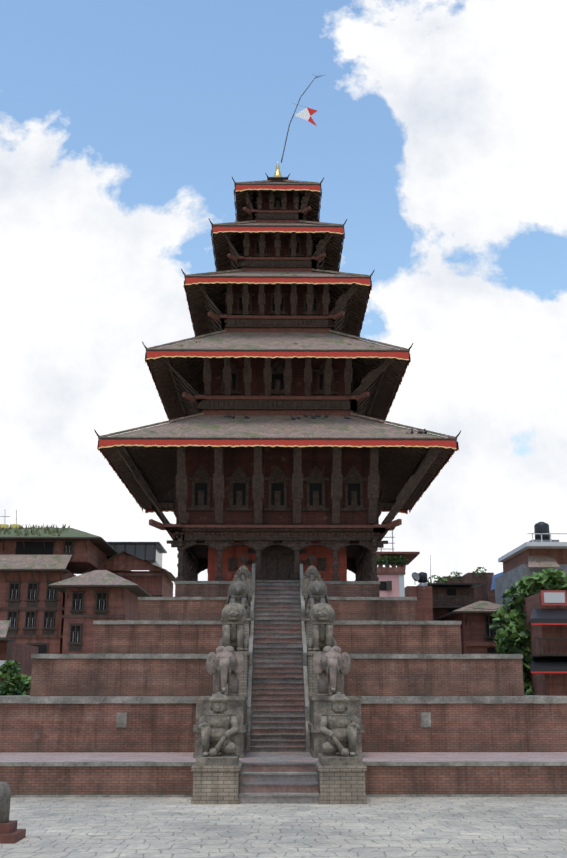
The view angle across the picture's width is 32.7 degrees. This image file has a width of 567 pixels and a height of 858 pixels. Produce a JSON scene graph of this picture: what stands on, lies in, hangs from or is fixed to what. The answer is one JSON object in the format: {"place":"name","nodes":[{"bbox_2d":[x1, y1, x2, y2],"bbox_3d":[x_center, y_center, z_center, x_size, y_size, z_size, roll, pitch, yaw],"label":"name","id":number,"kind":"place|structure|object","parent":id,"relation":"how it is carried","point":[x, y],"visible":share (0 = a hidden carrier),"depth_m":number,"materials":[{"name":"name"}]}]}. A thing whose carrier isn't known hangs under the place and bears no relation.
{"place":"outdoors","nodes":[
{"label":"outdoors","id":0,"kind":"place"},
{"bbox_2d":[0,797,566,857],"bbox_3d":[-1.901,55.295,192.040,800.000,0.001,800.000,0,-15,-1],"label":"ground","id":1,"kind":"structure","parent":0,"point":[373,827],"depth_m":21.26,"materials":[{"name":"grey stone"}]},
{"bbox_2d":[0,782,25,843],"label":"stone post","id":2,"kind":"object","parent":1,"relation":"on","point":[10,833],"visible":1,"depth_m":19.58,"materials":[{"name":"grey stone"}]},
{"bbox_2d":[0,660,30,695],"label":"bush","id":3,"kind":"object","parent":1,"relation":"on","point":[17,684],"visible":0.79,"depth_m":55.64,"materials":[{"name":"green plant"}]},
{"bbox_2d":[0,620,38,693],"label":"building","id":4,"kind":"structure","parent":1,"relation":"on","point":[13,650],"depth_m":59.91,"materials":[{"name":"brick"}]},
{"bbox_2d":[0,510,175,653],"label":"brick building","id":5,"kind":"structure","parent":1,"relation":"on","point":[51,602],"depth_m":78.83,"materials":[{"name":"brick"}]},
{"bbox_2d":[0,523,69,535],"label":"rooftop plants","id":6,"kind":"object","parent":5,"relation":"on","point":[18,533],"visible":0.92,"depth_m":82.99,"materials":[{"name":"green plant"}]},
{"bbox_2d":[191,594,366,803],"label":"statue pedestals","id":7,"kind":"object","parent":1,"relation":"on","point":[216,779],"visible":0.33,"depth_m":26.30,"materials":[{"name":"stone"}]},
{"bbox_2d":[196,692,238,756],"bbox_3d":[-1.864,8.338,27.329,1.206,1.747,1.039,0,-15,-1],"label":"wrestler statue","id":8,"kind":"object","parent":7,"relation":"on","point":[218,728],"visible":1,"depth_m":27.27,"materials":[{"name":"stone"}]},
{"bbox_2d":[206,646,244,695],"bbox_3d":[-1.863,7.835,31.211,1.238,1.548,2.448,0,-15,-1],"label":"elephant statue","id":9,"kind":"object","parent":7,"relation":"on","point":[225,665],"visible":0.96,"depth_m":30.66,"materials":[{"name":"stone"}]},
{"bbox_2d":[219,602,248,650],"bbox_3d":[-1.777,7.145,34.755,1.074,1.760,1.411,0,-15,-1],"label":"lion statue","id":10,"kind":"object","parent":7,"relation":"on","point":[234,616],"visible":0.88,"depth_m":34.37,"materials":[{"name":"stone"}]},
{"bbox_2d":[227,578,250,617],"bbox_3d":[-1.742,6.584,37.438,0.939,1.569,1.260,0,-15,-1],"label":"griffin statue","id":11,"kind":"object","parent":7,"relation":"on","point":[238,590],"visible":0.69,"depth_m":37.20,"materials":[{"name":"stone"}]},
{"bbox_2d":[234,565,252,594],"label":"stone statue","id":12,"kind":"object","parent":7,"relation":"on","point":[242,572],"visible":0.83,"depth_m":39.13,"materials":[{"name":"stone"}]},
{"bbox_2d":[302,565,320,594],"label":"stone statue","id":13,"kind":"object","parent":7,"relation":"on","point":[312,572],"visible":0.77,"depth_m":39.16,"materials":[{"name":"stone"}]},
{"bbox_2d":[305,579,328,617],"bbox_3d":[1.298,6.592,37.468,0.939,1.569,1.260,0,-15,-1],"label":"griffin statue","id":14,"kind":"object","parent":7,"relation":"on","point":[316,592],"visible":0.69,"depth_m":37.23,"materials":[{"name":"stone"}]},
{"bbox_2d":[307,603,336,650],"bbox_3d":[1.383,7.153,34.787,1.074,1.760,1.411,0,-15,-1],"label":"lion statue","id":15,"kind":"object","parent":7,"relation":"on","point":[321,616],"visible":0.88,"depth_m":34.40,"materials":[{"name":"stone"}]},
{"bbox_2d":[312,646,350,695],"bbox_3d":[1.536,7.844,31.245,1.238,1.548,2.448,0,-15,-1],"label":"elephant statue","id":16,"kind":"object","parent":7,"relation":"on","point":[331,665],"visible":0.94,"depth_m":30.69,"materials":[{"name":"stone"}]},
{"bbox_2d":[319,692,361,756],"bbox_3d":[1.611,8.347,27.364,1.206,1.747,1.039,0,-15,-1],"label":"wrestler statue","id":17,"kind":"object","parent":7,"relation":"on","point":[339,728],"visible":1,"depth_m":27.30,"materials":[{"name":"stone"}]},
{"bbox_2d":[239,564,319,803],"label":"stairs","id":18,"kind":"structure","parent":1,"relation":"on","point":[278,714],"depth_m":34.15,"materials":[{"name":"stone"}]},
{"bbox_2d":[0,581,566,797],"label":"plinth","id":19,"kind":"structure","parent":1,"relation":"on","point":[114,714],"depth_m":32.62,"materials":[{"name":"brick"}]},
{"bbox_2d":[114,190,442,580],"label":"pagoda temple","id":20,"kind":"structure","parent":19,"relation":"on","point":[277,513],"depth_m":42.49,"materials":[{"name":"brown wood"}]},
{"bbox_2d":[239,554,248,564],"bbox_3d":[-1.711,5.954,41.456,0.420,1.220,0.420,0,-15,-1],"label":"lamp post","id":21,"kind":"object","parent":20,"relation":"on","point":[243,558],"visible":0.58,"depth_m":41.44,"materials":[{"name":"black metal"}]},
{"bbox_2d":[94,412,460,513],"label":"temple roof","id":22,"kind":"structure","parent":20,"relation":"on","point":[152,456],"depth_m":42.04,"materials":[{"name":"tile"}]},
{"bbox_2d":[150,223,410,433],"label":"temple roof weeds","id":23,"kind":"object","parent":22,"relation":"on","point":[296,343],"visible":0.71,"depth_m":43.56,"materials":[{"name":"green plant"}]},
{"bbox_2d":[224,413,426,433],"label":"pigeons","id":24,"kind":"object","parent":22,"relation":"on","point":[313,417],"visible":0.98,"depth_m":43.16,"materials":[{"name":"grey"}]},
{"bbox_2d":[142,330,412,422],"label":"temple roof","id":25,"kind":"structure","parent":20,"relation":"on","point":[185,361],"depth_m":44.43,"materials":[{"name":"tile"}]},
{"bbox_2d":[181,269,373,338],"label":"temple roof","id":26,"kind":"structure","parent":20,"relation":"on","point":[213,285],"depth_m":46.52,"materials":[{"name":"wood"}]},
{"bbox_2d":[208,218,346,273],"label":"temple roof","id":27,"kind":"structure","parent":20,"relation":"on","point":[234,232],"depth_m":47.87,"materials":[{"name":"wood"}]},
{"bbox_2d":[232,177,323,224],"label":"temple roof","id":28,"kind":"structure","parent":20,"relation":"on","point":[301,187],"depth_m":49.19,"materials":[{"name":"wood"}]},
{"bbox_2d":[265,161,289,181],"bbox_3d":[-0.303,-13.415,50.922,1.332,1.710,1.332,0,-15,-1],"label":"pinnacle","id":29,"kind":"object","parent":28,"relation":"on","point":[277,177],"visible":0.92,"depth_m":50.38,"materials":[{"name":"gold metal"}]},
{"bbox_2d":[281,74,323,162],"bbox_3d":[1.099,-16.737,51.829,2.490,5.446,0.093,0,-15,-1],"label":"flag pole","id":30,"kind":"object","parent":29,"relation":"on","point":[306,113],"visible":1,"depth_m":51.83,"materials":[{"name":"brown wood"}]},
{"bbox_2d":[306,554,315,565],"bbox_3d":[1.189,5.962,41.485,0.420,1.220,0.420,0,-15,-1],"label":"lamp post","id":31,"kind":"object","parent":20,"relation":"on","point":[311,558],"visible":0.44,"depth_m":41.47,"materials":[{"name":"black metal"}]},
{"bbox_2d":[404,555,432,620],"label":"brick house","id":32,"kind":"structure","parent":1,"relation":"on","point":[422,592],"depth_m":77.17,"materials":[{"name":"brick"}]},
{"bbox_2d":[417,572,502,653],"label":"old brick houses","id":33,"kind":"structure","parent":1,"relation":"on","point":[470,592],"depth_m":81.89,"materials":[{"name":"brown brick"}]},
{"bbox_2d":[427,567,487,582],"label":"rooftop plants","id":34,"kind":"object","parent":33,"relation":"on","point":[438,578],"visible":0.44,"depth_m":88.27,"materials":[{"name":"green plant"}]},
{"bbox_2d":[433,600,496,618],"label":"overhead wires","id":35,"kind":"object","parent":33,"relation":"attached to","point":[462,606],"visible":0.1,"depth_m":72.56,"materials":[{"name":"black"}]},
{"bbox_2d":[489,568,566,694],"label":"tree","id":36,"kind":"object","parent":1,"relation":"on","point":[511,630],"visible":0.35,"depth_m":58.50,"materials":[{"name":"green plant"}]},
{"bbox_2d":[494,522,566,695],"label":"building","id":37,"kind":"structure","parent":1,"relation":"on","point":[546,614],"depth_m":55.62,"materials":[{"name":"brick"}]},
{"bbox_2d":[0,0,566,596],"label":"sky","id":38,"kind":"structure","parent":0,"point":[439,137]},
{"bbox_2d":[355,531,419,596],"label":"pink house","id":39,"kind":"structure","parent":0,"point":[391,579],"depth_m":69.51,"materials":[{"name":"pink paint"}]},
{"bbox_2d":[377,555,407,569],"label":"terrace plants","id":40,"kind":"object","parent":39,"relation":"on","point":[398,563],"visible":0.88,"depth_m":69.90,"materials":[{"name":"green plant"}]}
]}

